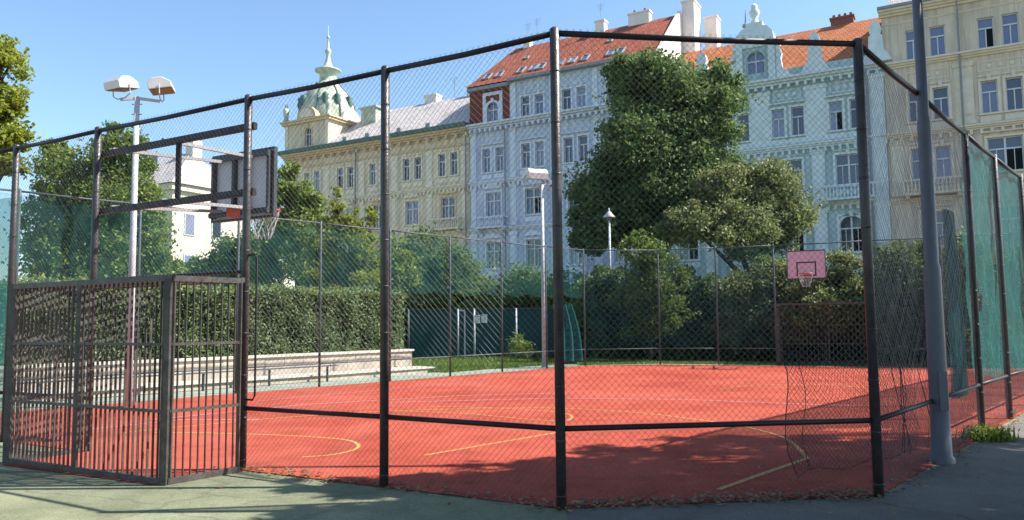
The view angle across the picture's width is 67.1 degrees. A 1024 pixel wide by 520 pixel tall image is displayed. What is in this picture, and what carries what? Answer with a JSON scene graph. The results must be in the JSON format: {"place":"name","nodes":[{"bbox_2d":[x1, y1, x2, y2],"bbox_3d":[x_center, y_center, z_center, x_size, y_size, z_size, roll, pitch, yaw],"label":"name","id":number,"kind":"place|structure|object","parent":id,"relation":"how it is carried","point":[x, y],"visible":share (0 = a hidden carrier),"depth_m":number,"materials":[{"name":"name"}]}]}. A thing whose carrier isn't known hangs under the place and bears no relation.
{"place":"outdoors","nodes":[
{"label":"outdoors","id":0,"kind":"place"},
{"bbox_2d":[3,451,241,484],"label":"cage floor","id":1,"kind":"structure","parent":0,"point":[186,468],"depth_m":8.26,"materials":[{"name":"rubber"}]},
{"bbox_2d":[2,275,245,485],"bbox_3d":[-4.246,1.227,8.376,2.879,2.005,0.857,-3,-5,29],"label":"goal cage","id":2,"kind":"object","parent":1,"relation":"on","point":[165,410],"visible":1,"depth_m":7.93,"materials":[{"name":"metal"}]},
{"bbox_2d":[0,0,888,280],"label":"sky","id":3,"kind":"structure","parent":0,"point":[210,51],"materials":[{"name":"blue"}]},
{"bbox_2d":[0,364,1023,519],"bbox_3d":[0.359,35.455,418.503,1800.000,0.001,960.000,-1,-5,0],"label":"ground","id":4,"kind":"structure","parent":0,"point":[30,494],"depth_m":6.63,"materials":[{"name":"grey concrete"}]},
{"bbox_2d":[0,26,566,509],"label":"chain link fence","id":5,"kind":"object","parent":4,"relation":"on","point":[10,218],"visible":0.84,"depth_m":7.65,"materials":[{"name":"grey metal"}]},
{"bbox_2d":[110,138,280,239],"bbox_3d":[-3.987,-0.950,10.296,1.239,1.192,2.240,-3,-5,29],"label":"basketball hoop","id":6,"kind":"object","parent":5,"relation":"attached to","point":[234,155],"visible":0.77,"depth_m":10.58,"materials":[{"name":"white metal"}]},
{"bbox_2d":[0,188,585,401],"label":"chain link fence","id":7,"kind":"object","parent":4,"relation":"on","point":[237,275],"visible":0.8,"depth_m":19.00,"materials":[{"name":"grey metal"}]},
{"bbox_2d":[553,304,582,361],"bbox_3d":[1.875,2.425,25.737,0.220,1.900,1.487,-5,-6,42],"label":"gathered net","id":8,"kind":"object","parent":7,"relation":"hanging from","point":[570,324],"visible":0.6,"depth_m":25.76,"materials":[{"name":"green fabric"}]},
{"bbox_2d":[15,364,972,410],"bbox_3d":[-1.121,3.142,20.037,35.231,0.001,11.020,1,-5,-24],"label":"side strip","id":9,"kind":"object","parent":4,"relation":"on","point":[291,385],"visible":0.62,"depth_m":19.94,"materials":[{"name":"grey concrete"}]},
{"bbox_2d":[16,365,337,400],"bbox_3d":[-9.448,2.622,15.213,0.130,0.434,14.404,-5,-6,41],"label":"bench","id":10,"kind":"object","parent":9,"relation":"on","point":[204,373],"visible":0.52,"depth_m":18.24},
{"bbox_2d":[15,349,435,403],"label":"terrace wall","id":11,"kind":"structure","parent":9,"relation":"on","point":[293,370],"depth_m":20.33,"materials":[{"name":"concrete"}]},
{"bbox_2d":[17,272,406,364],"bbox_3d":[-10.438,1.441,17.382,1.805,2.560,20.482,-5,-6,41],"label":"clipped hedge","id":12,"kind":"object","parent":11,"relation":"on","point":[370,293],"visible":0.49,"depth_m":21.03,"materials":[{"name":"green plant"}]},
{"bbox_2d":[522,168,551,366],"bbox_3d":[1.019,0.241,26.282,1.237,6.758,0.696,1,-5,-20],"label":"floodlight mast","id":13,"kind":"object","parent":9,"relation":"on","point":[538,173],"visible":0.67,"depth_m":26.18,"materials":[{"name":"metal"}]},
{"bbox_2d":[776,302,866,364],"bbox_3d":[10.342,2.450,25.581,2.962,2.055,0.977,-3,-5,26],"label":"goal cage","id":14,"kind":"object","parent":9,"relation":"on","point":[779,332],"visible":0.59,"depth_m":25.98,"materials":[{"name":"metal"}]},
{"bbox_2d":[0,364,1023,507],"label":"court surface","id":15,"kind":"object","parent":4,"relation":"on","point":[619,406],"visible":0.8,"depth_m":10.44,"materials":[{"name":"rubber"}]},
{"bbox_2d":[103,76,175,406],"bbox_3d":[-7.213,-0.381,14.771,1.266,6.304,0.633,1,-5,-15],"label":"floodlight mast","id":16,"kind":"object","parent":15,"relation":"on","point":[160,85],"visible":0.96,"depth_m":14.81,"materials":[{"name":"metal"}]},
{"bbox_2d":[173,432,360,456],"bbox_3d":[-3.296,2.359,10.203,3.613,0.001,1.179,-4,-6,38],"label":"court marking","id":17,"kind":"object","parent":15,"relation":"on","point":[358,446],"visible":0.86,"depth_m":10.05,"materials":[{"name":"yellow paint"}]},
{"bbox_2d":[125,408,807,457],"bbox_3d":[-0.554,2.448,11.655,9.111,0.001,4.264,-2,-5,16],"label":"court marking","id":18,"kind":"object","parent":15,"relation":"on","point":[797,446],"visible":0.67,"depth_m":11.61,"materials":[{"name":"yellow paint"}]},
{"bbox_2d":[90,407,1023,517],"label":"leaf litter","id":19,"kind":"object","parent":15,"relation":"on","point":[691,499],"visible":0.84,"depth_m":6.58,"materials":[{"name":"brown plant"}]},
{"bbox_2d":[716,458,809,489],"bbox_3d":[2.509,2.088,7.601,0.063,0.001,2.042,-5,-6,42],"label":"court marking","id":20,"kind":"object","parent":15,"relation":"on","point":[754,476],"visible":0.88,"depth_m":7.44,"materials":[{"name":"yellow paint"}]},
{"bbox_2d":[584,249,660,363],"bbox_3d":[3.831,1.647,26.906,2.706,4.100,0.135,0,-5,-8],"label":"chain link fence","id":21,"kind":"object","parent":4,"relation":"on","point":[659,348],"visible":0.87,"depth_m":26.97,"materials":[{"name":"grey metal"}]},
{"bbox_2d":[559,28,873,504],"bbox_3d":[1.763,0.042,6.556,2.785,4.050,0.089,0,-5,-7],"label":"chain link fence","id":22,"kind":"object","parent":4,"relation":"on","point":[695,40],"visible":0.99,"depth_m":6.55,"materials":[{"name":"grey metal"}]},
{"bbox_2d":[667,4,891,279],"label":"apartment house","id":23,"kind":"structure","parent":4,"relation":"on","point":[845,27],"depth_m":57.09,"materials":[{"name":"white paint"}]},
{"bbox_2d":[676,240,700,267],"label":"window","id":24,"kind":"structure","parent":23,"relation":"in","point":[689,254],"depth_m":61.11,"materials":[{"name":"clear glass"}]},
{"bbox_2d":[735,107,751,149],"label":"window","id":25,"kind":"structure","parent":23,"relation":"in","point":[742,117],"depth_m":59.64,"materials":[{"name":"clear glass"}]},
{"bbox_2d":[747,52,764,74],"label":"window","id":26,"kind":"structure","parent":23,"relation":"in","point":[758,54],"depth_m":59.41,"materials":[{"name":"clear glass"}]},
{"bbox_2d":[768,102,787,145],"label":"window","id":27,"kind":"structure","parent":23,"relation":"in","point":[776,113],"depth_m":58.42,"materials":[{"name":"clear glass"}]},
{"bbox_2d":[775,153,805,197],"bbox_3d":[20.788,-6.226,57.689,2.190,3.370,0.390,-3,-5,29],"label":"window","id":28,"kind":"structure","parent":23,"relation":"in","point":[798,163],"depth_m":57.58,"materials":[{"name":"clear glass"}]},
{"bbox_2d":[787,99,807,143],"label":"window","id":29,"kind":"structure","parent":23,"relation":"in","point":[799,129],"depth_m":57.75,"materials":[{"name":"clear glass"}]},
{"bbox_2d":[825,93,846,139],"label":"window","id":30,"kind":"structure","parent":23,"relation":"in","point":[834,105],"depth_m":56.44,"materials":[{"name":"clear glass"}]},
{"bbox_2d":[832,147,858,194],"bbox_3d":[24.307,-6.423,55.705,2.190,3.370,0.390,-3,-5,29],"label":"window","id":31,"kind":"structure","parent":23,"relation":"in","point":[845,160],"depth_m":55.89,"materials":[{"name":"clear glass"}]},
{"bbox_2d":[836,211,861,259],"bbox_3d":[24.354,-1.738,55.325,2.040,3.570,0.390,-3,-5,29],"label":"window","id":32,"kind":"structure","parent":23,"relation":"in","point":[841,231],"depth_m":55.51,"materials":[{"name":"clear glass"}]},
{"bbox_2d":[845,92,867,136],"bbox_3d":[24.862,-10.490,55.661,1.380,3.210,0.450,-3,-5,29],"label":"window","id":33,"kind":"structure","parent":23,"relation":"in","point":[851,126],"depth_m":55.90,"materials":[{"name":"clear glass"}]},
{"bbox_2d":[658,236,966,367],"bbox_3d":[10.956,1.397,24.706,12.554,4.100,0.383,-3,-5,24],"label":"chain link fence","id":34,"kind":"object","parent":4,"relation":"on","point":[940,248],"visible":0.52,"depth_m":25.81,"materials":[{"name":"grey metal"}]},
{"bbox_2d":[786,249,826,286],"bbox_3d":[9.395,0.282,24.550,1.140,1.212,2.121,-3,-5,25],"label":"basketball hoop","id":35,"kind":"object","parent":34,"relation":"attached to","point":[800,262],"visible":0.94,"depth_m":24.10,"materials":[{"name":"pink plastic"}]},
{"bbox_2d":[852,37,1023,496],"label":"chain link fence","id":36,"kind":"object","parent":4,"relation":"on","point":[996,329],"visible":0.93,"depth_m":9.63,"materials":[{"name":"grey metal"}]},
{"bbox_2d":[780,344,929,477],"bbox_3d":[3.610,1.498,7.912,2.877,1.214,0.171,3,-6,-35],"label":"goal net","id":37,"kind":"object","parent":36,"relation":"hanging from","point":[855,389],"visible":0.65,"depth_m":7.72,"materials":[{"name":"fabric"}]},
{"bbox_2d":[942,209,968,398],"bbox_3d":[5.756,0.560,10.033,0.080,2.400,0.781,-4,-6,40],"label":"gathered net","id":38,"kind":"object","parent":36,"relation":"hanging from","point":[955,317],"visible":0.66,"depth_m":9.87,"materials":[{"name":"green fabric"}]},
{"bbox_2d":[412,356,972,372],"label":"lawn","id":39,"kind":"structure","parent":0,"point":[720,360],"depth_m":28.14,"materials":[{"name":"plant"}]},
{"bbox_2d":[0,34,41,181],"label":"park tree","id":40,"kind":"object","parent":39,"relation":"on","point":[13,101],"visible":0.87,"depth_m":20.33,"materials":[{"name":"green plant"}]},
{"bbox_2d":[18,119,181,281],"bbox_3d":[-16.425,-0.681,30.373,6.498,9.734,5.315,-1,-5,0],"label":"park tree","id":41,"kind":"object","parent":39,"relation":"on","point":[69,206],"visible":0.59,"depth_m":29.38,"materials":[{"name":"green plant"}]},
{"bbox_2d":[85,170,195,278],"bbox_3d":[-12.823,0.345,26.983,3.113,7.062,3.188,-4,-6,34],"label":"park tree","id":42,"kind":"object","parent":39,"relation":"on","point":[145,270],"visible":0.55,"depth_m":26.76,"materials":[{"name":"green plant"}]},
{"bbox_2d":[126,141,241,261],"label":"distant house","id":43,"kind":"structure","parent":39,"relation":"on","point":[206,235],"depth_m":62.56,"materials":[{"name":"beige paint"}]},
{"bbox_2d":[184,213,195,235],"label":"window","id":44,"kind":"structure","parent":43,"relation":"in","point":[188,225],"depth_m":61.77,"materials":[{"name":"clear glass"}]},
{"bbox_2d":[183,222,286,288],"bbox_3d":[-12.114,1.373,34.095,4.754,6.146,2.972,-1,-5,0],"label":"park tree","id":45,"kind":"object","parent":39,"relation":"on","point":[222,263],"visible":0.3,"depth_m":33.41,"materials":[{"name":"green plant"}]},
{"bbox_2d":[232,160,346,290],"bbox_3d":[-8.717,0.015,31.011,5.078,8.289,3.627,-1,-5,0],"label":"park tree","id":46,"kind":"object","parent":39,"relation":"on","point":[290,187],"visible":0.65,"depth_m":30.76,"materials":[{"name":"green plant"}]},
{"bbox_2d":[294,185,379,295],"bbox_3d":[-6.201,0.598,28.511,3.528,6.665,3.126,-1,-5,0],"label":"young tree","id":47,"kind":"object","parent":39,"relation":"on","point":[349,256],"visible":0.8,"depth_m":27.94,"materials":[{"name":"green plant"}]},
{"bbox_2d":[278,25,469,304],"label":"corner house","id":48,"kind":"structure","parent":39,"relation":"on","point":[327,71],"depth_m":77.45,"materials":[{"name":"beige paint"}]},
{"bbox_2d":[302,124,312,147],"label":"window","id":49,"kind":"structure","parent":48,"relation":"in","point":[309,138],"depth_m":82.44,"materials":[{"name":"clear glass"}]},
{"bbox_2d":[335,164,344,194],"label":"window","id":50,"kind":"structure","parent":48,"relation":"in","point":[341,177],"depth_m":79.83,"materials":[{"name":"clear glass"}]},
{"bbox_2d":[345,162,354,193],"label":"window","id":51,"kind":"structure","parent":48,"relation":"in","point":[352,168],"depth_m":79.09,"materials":[{"name":"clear glass"}]},
{"bbox_2d":[367,159,376,190],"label":"window","id":52,"kind":"structure","parent":48,"relation":"in","point":[373,176],"depth_m":77.67,"materials":[{"name":"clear glass"}]},
{"bbox_2d":[400,154,410,186],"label":"window","id":53,"kind":"structure","parent":48,"relation":"in","point":[407,164],"depth_m":75.61,"materials":[{"name":"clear glass"}]},
{"bbox_2d":[402,192,419,231],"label":"window","id":54,"kind":"structure","parent":48,"relation":"in","point":[410,208],"depth_m":74.95,"materials":[{"name":"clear glass"}]},
{"bbox_2d":[412,152,422,185],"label":"window","id":55,"kind":"structure","parent":48,"relation":"in","point":[419,165],"depth_m":74.93,"materials":[{"name":"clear glass"}]},
{"bbox_2d":[436,149,446,182],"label":"window","id":56,"kind":"structure","parent":48,"relation":"in","point":[441,161],"depth_m":73.57,"materials":[{"name":"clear glass"}]},
{"bbox_2d":[438,188,456,227],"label":"window","id":57,"kind":"structure","parent":48,"relation":"in","point":[453,209],"depth_m":72.91,"materials":[{"name":"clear glass"}]},
{"bbox_2d":[448,147,459,181],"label":"window","id":58,"kind":"structure","parent":48,"relation":"in","point":[456,161],"depth_m":72.89,"materials":[{"name":"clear glass"}]},
{"bbox_2d":[362,231,426,347],"bbox_3d":[-4.446,1.400,29.093,2.564,5.124,1.792,-1,-5,0],"label":"young tree","id":59,"kind":"object","parent":39,"relation":"on","point":[406,264],"visible":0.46,"depth_m":28.86,"materials":[{"name":"green plant"}]},
{"bbox_2d":[391,222,477,304],"bbox_3d":[-4.554,1.428,40.272,5.668,6.877,4.923,-1,-5,0],"label":"dark bush","id":60,"kind":"object","parent":39,"relation":"on","point":[436,269],"visible":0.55,"depth_m":39.09,"materials":[{"name":"green plant"}]},
{"bbox_2d":[426,249,498,304],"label":"dark bush","id":61,"kind":"object","parent":39,"relation":"on","point":[460,293],"visible":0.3,"depth_m":40.13,"materials":[{"name":"green plant"}]},
{"bbox_2d":[391,280,590,356],"bbox_3d":[-0.662,2.643,34.651,10.856,3.521,2.351,-2,-5,11],"label":"hedge","id":62,"kind":"object","parent":39,"relation":"on","point":[522,292],"visible":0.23,"depth_m":34.53,"materials":[{"name":"green plant"}]},
{"bbox_2d":[408,307,593,358],"bbox_3d":[0.031,3.036,31.864,8.680,2.110,0.090,-1,-5,0],"label":"screen fence","id":63,"kind":"object","parent":39,"relation":"on","point":[513,325],"visible":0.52,"depth_m":31.91,"materials":[{"name":"green fabric"}]},
{"bbox_2d":[461,261,552,302],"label":"dark bush","id":64,"kind":"object","parent":39,"relation":"on","point":[520,273],"visible":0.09,"depth_m":39.13,"materials":[{"name":"green plant"}]},
{"bbox_2d":[503,332,549,361],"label":"shrub","id":65,"kind":"object","parent":39,"relation":"on","point":[518,346],"visible":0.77,"depth_m":29.14,"materials":[{"name":"green plant"}]},
{"bbox_2d":[532,263,594,302],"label":"dark bush","id":66,"kind":"object","parent":39,"relation":"on","point":[576,277],"visible":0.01,"depth_m":35.62,"materials":[{"name":"green plant"}]},
{"bbox_2d":[466,0,720,283],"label":"apartment house","id":67,"kind":"structure","parent":39,"relation":"on","point":[684,22],"depth_m":69.04,"materials":[{"name":"white paint"}]},
{"bbox_2d":[479,143,492,179],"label":"window","id":68,"kind":"structure","parent":67,"relation":"in","point":[488,163],"depth_m":71.10,"materials":[{"name":"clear glass"}]},
{"bbox_2d":[485,98,498,131],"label":"window","id":69,"kind":"structure","parent":67,"relation":"in","point":[496,106],"depth_m":71.19,"materials":[{"name":"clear glass"}]},
{"bbox_2d":[482,183,502,224],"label":"window","id":70,"kind":"structure","parent":67,"relation":"in","point":[490,203],"depth_m":70.46,"materials":[{"name":"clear glass"}]},
{"bbox_2d":[483,232,502,275],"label":"window","id":71,"kind":"structure","parent":67,"relation":"in","point":[497,249],"depth_m":70.09,"materials":[{"name":"clear glass"}]},
{"bbox_2d":[492,141,505,177],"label":"window","id":72,"kind":"structure","parent":67,"relation":"in","point":[501,149],"depth_m":70.43,"materials":[{"name":"clear glass"}]},
{"bbox_2d":[519,91,530,125],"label":"window","id":73,"kind":"structure","parent":67,"relation":"in","point":[528,112],"depth_m":69.51,"materials":[{"name":"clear glass"}]},
{"bbox_2d":[518,137,531,173],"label":"window","id":74,"kind":"structure","parent":67,"relation":"in","point":[523,146],"depth_m":69.12,"materials":[{"name":"clear glass"}]},
{"bbox_2d":[524,229,540,272],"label":"window","id":75,"kind":"structure","parent":67,"relation":"in","point":[529,251],"depth_m":68.11,"materials":[{"name":"clear glass"}]},
{"bbox_2d":[522,179,543,221],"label":"window","id":76,"kind":"structure","parent":67,"relation":"in","point":[536,210],"depth_m":68.45,"materials":[{"name":"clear glass"}]},
{"bbox_2d":[533,89,544,122],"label":"window","id":77,"kind":"structure","parent":67,"relation":"in","point":[538,98],"depth_m":68.80,"materials":[{"name":"clear glass"}]},
{"bbox_2d":[532,135,545,168],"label":"window","id":78,"kind":"structure","parent":67,"relation":"in","point":[542,144],"depth_m":68.43,"materials":[{"name":"clear glass"}]},
{"bbox_2d":[560,84,572,118],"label":"window","id":79,"kind":"structure","parent":67,"relation":"in","point":[566,87],"depth_m":67.47,"materials":[{"name":"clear glass"}]},
{"bbox_2d":[561,131,574,169],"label":"window","id":80,"kind":"structure","parent":67,"relation":"in","point":[571,158],"depth_m":67.02,"materials":[{"name":"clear glass"}]},
{"bbox_2d":[566,229,587,271],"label":"window","id":81,"kind":"structure","parent":67,"relation":"in","point":[571,253],"depth_m":66.00,"materials":[{"name":"clear glass"}]},
{"bbox_2d":[574,81,587,116],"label":"window","id":82,"kind":"structure","parent":67,"relation":"in","point":[581,93],"depth_m":66.79,"materials":[{"name":"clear glass"}]},
{"bbox_2d":[575,129,589,168],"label":"window","id":83,"kind":"structure","parent":67,"relation":"in","point":[581,137],"depth_m":66.37,"materials":[{"name":"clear glass"}]},
{"bbox_2d":[567,271,622,344],"bbox_3d":[3.549,2.219,31.981,2.723,3.811,3.188,2,-5,-29],"label":"dark bush","id":84,"kind":"object","parent":39,"relation":"on","point":[588,290],"visible":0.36,"depth_m":31.22,"materials":[{"name":"green plant"}]},
{"bbox_2d":[603,209,614,283],"bbox_3d":[4.106,0.932,32.224,0.520,6.280,0.520,-1,-5,0],"label":"path lamp","id":85,"kind":"object","parent":39,"relation":"on","point":[608,215],"visible":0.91,"depth_m":32.33,"materials":[{"name":"metal"}]},
{"bbox_2d":[604,228,701,359],"bbox_3d":[5.133,1.285,28.636,2.562,5.091,3.212,3,-6,-39],"label":"slender shrub","id":86,"kind":"object","parent":39,"relation":"on","point":[642,286],"visible":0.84,"depth_m":28.39,"materials":[{"name":"green plant"}]},
{"bbox_2d":[561,46,765,272],"bbox_3d":[6.982,-2.879,36.135,9.493,14.576,6.822,-1,-5,0],"label":"broadleaf tree","id":87,"kind":"object","parent":39,"relation":"on","point":[622,127],"visible":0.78,"depth_m":34.86,"materials":[{"name":"green plant"}]},
{"bbox_2d":[649,155,826,271],"bbox_3d":[9.710,-0.305,32.434,7.133,8.785,5.047,2,-5,-25],"label":"broadleaf tree","id":88,"kind":"object","parent":39,"relation":"on","point":[718,186],"visible":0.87,"depth_m":32.04,"materials":[{"name":"green plant"}]},
{"bbox_2d":[702,253,790,360],"bbox_3d":[8.703,1.790,28.537,3.445,4.000,2.755,-1,-5,0],"label":"shrub","id":89,"kind":"object","parent":39,"relation":"on","point":[733,312],"visible":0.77,"depth_m":28.04,"materials":[{"name":"green plant"}]},
{"bbox_2d":[588,252,1023,361],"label":"hedge","id":90,"kind":"object","parent":39,"relation":"on","point":[598,271],"visible":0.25,"depth_m":29.68,"materials":[{"name":"green plant"}]},
{"bbox_2d":[764,245,881,362],"bbox_3d":[11.084,1.564,27.132,3.595,4.175,3.790,4,-6,-42],"label":"shrub","id":91,"kind":"object","parent":39,"relation":"on","point":[821,289],"visible":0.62,"depth_m":26.88,"materials":[{"name":"green plant"}]},
{"bbox_2d":[852,237,967,363],"bbox_3d":[13.459,1.374,25.758,4.200,4.499,3.470,-1,-5,0],"label":"shrub","id":92,"kind":"object","parent":39,"relation":"on","point":[900,295],"visible":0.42,"depth_m":25.45,"materials":[{"name":"green plant"}]},
{"bbox_2d":[938,225,1023,363],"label":"shrub","id":93,"kind":"object","parent":39,"relation":"on","point":[963,281],"visible":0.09,"depth_m":24.17,"materials":[{"name":"green plant"}]},
{"bbox_2d":[567,415,1023,519],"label":"path","id":94,"kind":"structure","parent":0,"point":[959,490],"depth_m":6.29,"materials":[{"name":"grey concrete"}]},
{"bbox_2d":[912,0,955,464],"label":"lamp post","id":95,"kind":"object","parent":94,"relation":"on","point":[942,450],"visible":0.97,"depth_m":8.17,"materials":[{"name":"grey metal"}]},
{"bbox_2d":[937,372,948,410],"bbox_3d":[4.484,1.364,8.031,0.090,0.400,0.025,-1,-5,0],"label":"access door","id":96,"kind":"structure","parent":95,"relation":"in","point":[942,376],"depth_m":8.02,"materials":[{"name":"grey paint"}]},
{"bbox_2d":[954,420,1020,442],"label":"weed tuft","id":97,"kind":"object","parent":94,"relation":"on","point":[989,433],"visible":0.95,"depth_m":9.46,"materials":[{"name":"green plant"}]},
{"bbox_2d":[877,0,1023,254],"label":"apartment house","id":98,"kind":"structure","parent":0,"point":[975,62],"depth_m":52.52,"materials":[{"name":"beige paint"}]},
{"bbox_2d":[905,31,914,59],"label":"window","id":99,"kind":"structure","parent":98,"relation":"in","point":[909,36],"depth_m":54.44,"materials":[{"name":"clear glass"}]},
{"bbox_2d":[905,84,917,130],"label":"window","id":100,"kind":"structure","parent":98,"relation":"in","point":[914,85],"depth_m":54.03,"materials":[{"name":"clear glass"}]},
{"bbox_2d":[908,142,919,192],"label":"window","id":101,"kind":"structure","parent":98,"relation":"in","point":[909,149],"depth_m":53.71,"materials":[{"name":"clear glass"}]},
{"bbox_2d":[916,203,951,247],"bbox_3d":[28.902,-2.040,52.728,2.180,3.460,0.450,-3,-5,29],"label":"window","id":102,"kind":"structure","parent":98,"relation":"in","point":[939,211],"depth_m":52.83,"materials":[{"name":"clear glass"}]},
{"bbox_2d":[929,25,945,55],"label":"window","id":103,"kind":"structure","parent":98,"relation":"in","point":[937,42],"depth_m":53.59,"materials":[{"name":"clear glass"}]},
{"bbox_2d":[929,80,953,128],"bbox_3d":[29.482,-10.701,53.086,1.390,3.270,0.390,-3,-5,29],"label":"window","id":104,"kind":"structure","parent":98,"relation":"in","point":[940,98],"depth_m":53.14,"materials":[{"name":"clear glass"}]},
{"bbox_2d":[932,139,955,190],"bbox_3d":[29.484,-6.463,52.765,1.390,3.570,0.390,-3,-5,29],"label":"window","id":105,"kind":"structure","parent":98,"relation":"in","point":[943,171],"depth_m":52.86,"materials":[{"name":"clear glass"}]},
{"bbox_2d":[977,17,994,47],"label":"window","id":106,"kind":"structure","parent":98,"relation":"in","point":[985,27],"depth_m":52.18,"materials":[{"name":"clear glass"}]},
{"bbox_2d":[977,73,1002,122],"bbox_3d":[31.966,-10.840,51.684,1.390,3.270,0.390,-3,-5,29],"label":"window","id":107,"kind":"structure","parent":98,"relation":"in","point":[989,95],"depth_m":51.74,"materials":[{"name":"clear glass"}]},
{"bbox_2d":[983,127,1023,178],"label":"window","id":108,"kind":"structure","parent":98,"relation":"in","point":[1009,150],"depth_m":51.05,"materials":[{"name":"clear glass"}]},
{"bbox_2d":[1001,12,1019,44],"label":"window","id":109,"kind":"structure","parent":98,"relation":"in","point":[1010,26],"depth_m":51.50,"materials":[{"name":"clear glass"}]},
{"bbox_2d":[1002,70,1023,119],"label":"window","id":110,"kind":"structure","parent":98,"relation":"in","point":[1013,89],"depth_m":51.08,"materials":[{"name":"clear glass"}]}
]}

